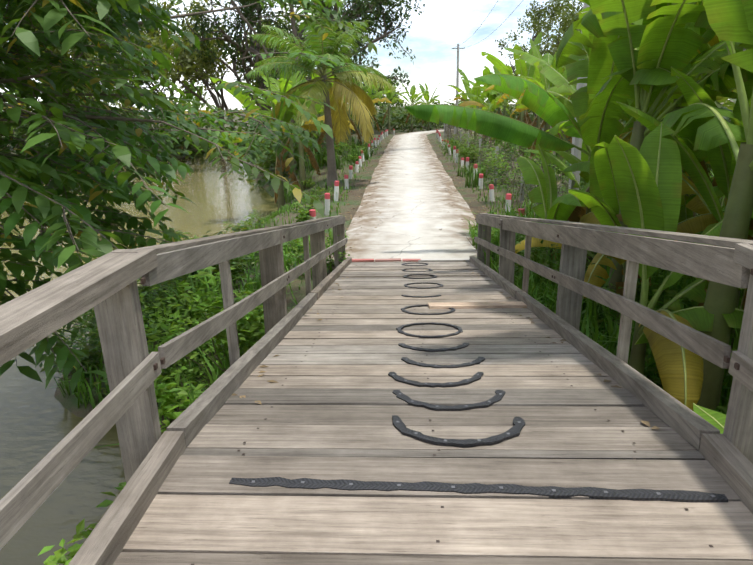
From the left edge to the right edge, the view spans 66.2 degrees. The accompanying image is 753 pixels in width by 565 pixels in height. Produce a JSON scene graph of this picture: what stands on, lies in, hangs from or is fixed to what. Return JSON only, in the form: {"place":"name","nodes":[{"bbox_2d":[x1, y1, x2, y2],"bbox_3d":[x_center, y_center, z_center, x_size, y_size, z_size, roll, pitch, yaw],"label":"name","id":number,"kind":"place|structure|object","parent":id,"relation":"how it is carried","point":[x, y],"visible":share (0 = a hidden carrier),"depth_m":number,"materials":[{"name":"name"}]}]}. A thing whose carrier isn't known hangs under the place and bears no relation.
{"place":"outdoors","nodes":[
{"label":"outdoors","id":0,"kind":"place"},
{"bbox_2d":[0,153,277,564],"bbox_3d":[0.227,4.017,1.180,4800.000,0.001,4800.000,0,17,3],"label":"water","id":1,"kind":"structure","parent":0,"point":[38,422],"depth_m":8.36,"materials":[{"name":"brown liquid"}]},
{"bbox_2d":[0,0,582,111],"label":"sky","id":2,"kind":"structure","parent":0,"point":[441,25],"materials":[{"name":"white"}]},
{"bbox_2d":[2,99,735,428],"bbox_3d":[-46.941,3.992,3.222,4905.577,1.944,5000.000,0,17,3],"label":"ground","id":3,"kind":"structure","parent":0,"point":[69,402],"depth_m":19.78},
{"bbox_2d":[0,0,743,398],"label":"tree branch","id":4,"kind":"object","parent":3,"relation":"on","point":[326,80],"visible":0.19,"depth_m":7.89,"materials":[{"name":"green plant"}]},
{"bbox_2d":[246,0,395,142],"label":"palm leaves","id":5,"kind":"object","parent":4,"relation":"on","point":[338,96],"visible":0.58,"depth_m":20.63,"materials":[{"name":"green plant"}]},
{"bbox_2d":[0,0,745,193],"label":"tree leaves","id":6,"kind":"object","parent":3,"relation":"on","point":[190,61],"visible":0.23,"depth_m":44.46,"materials":[{"name":"green plant"}]},
{"bbox_2d":[0,0,747,564],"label":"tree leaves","id":7,"kind":"object","parent":3,"relation":"on","point":[46,16],"visible":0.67,"depth_m":5.27,"materials":[{"name":"green plant"}]},
{"bbox_2d":[2,0,752,433],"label":"banana plants","id":8,"kind":"object","parent":3,"relation":"on","point":[697,132],"visible":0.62,"depth_m":6.58,"materials":[{"name":"green plant"}]},
{"bbox_2d":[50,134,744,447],"bbox_3d":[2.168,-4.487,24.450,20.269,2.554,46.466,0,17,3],"label":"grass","id":9,"kind":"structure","parent":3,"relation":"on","point":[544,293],"depth_m":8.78,"materials":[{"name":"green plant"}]},
{"bbox_2d":[309,129,525,219],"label":"bollards","id":10,"kind":"object","parent":3,"relation":"on","point":[312,212],"visible":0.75,"depth_m":21.48,"materials":[{"name":"paint"}]},
{"bbox_2d":[94,219,752,483],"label":"railing posts","id":11,"kind":"object","parent":3,"relation":"on","point":[121,328],"visible":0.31,"depth_m":2.49,"materials":[{"name":"grey wood"}]},
{"bbox_2d":[0,213,752,564],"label":"bridge railings","id":12,"kind":"object","parent":11,"relation":"attached to","point":[36,315],"visible":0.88,"depth_m":2.56,"materials":[{"name":"grey wood"}]},
{"bbox_2d":[232,124,659,428],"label":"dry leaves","id":13,"kind":"object","parent":3,"relation":"on","point":[647,423],"visible":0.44,"depth_m":19.72,"materials":[{"name":"brown plant"}]},
{"bbox_2d":[352,3,589,261],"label":"poles and fence posts","id":14,"kind":"object","parent":3,"relation":"on","point":[578,143],"visible":0.35,"depth_m":13.89,"materials":[{"name":"concrete"}]},
{"bbox_2d":[453,1,520,47],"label":"wires","id":15,"kind":"object","parent":14,"relation":"attached to","point":[481,24],"visible":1,"depth_m":29.26,"materials":[{"name":"grey metal"}]},
{"bbox_2d":[447,125,569,204],"bbox_3d":[5.294,-8.017,33.596,0.121,1.467,44.202,0,17,3],"label":"wire fence","id":16,"kind":"object","parent":3,"relation":"on","point":[509,169],"visible":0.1,"depth_m":19.83,"materials":[{"name":"grey metal"}]},
{"bbox_2d":[326,128,492,262],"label":"concrete road","id":17,"kind":"structure","parent":0,"point":[413,217],"depth_m":15.91,"materials":[{"name":"beige concrete"}]},
{"bbox_2d":[113,261,752,564],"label":"bridge deck planks","id":18,"kind":"object","parent":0,"point":[335,402],"visible":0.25,"depth_m":2.46,"materials":[{"name":"grey wood"}]},
{"bbox_2d":[140,219,752,564],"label":"deck nails","id":19,"kind":"object","parent":18,"relation":"in","point":[726,358],"visible":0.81,"depth_m":2.43,"materials":[{"name":"grey metal"}]},
{"bbox_2d":[229,262,727,501],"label":"rubber strips","id":20,"kind":"object","parent":18,"relation":"on","point":[570,492],"visible":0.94,"depth_m":2.30,"materials":[{"name":"black rubber"}]}
]}

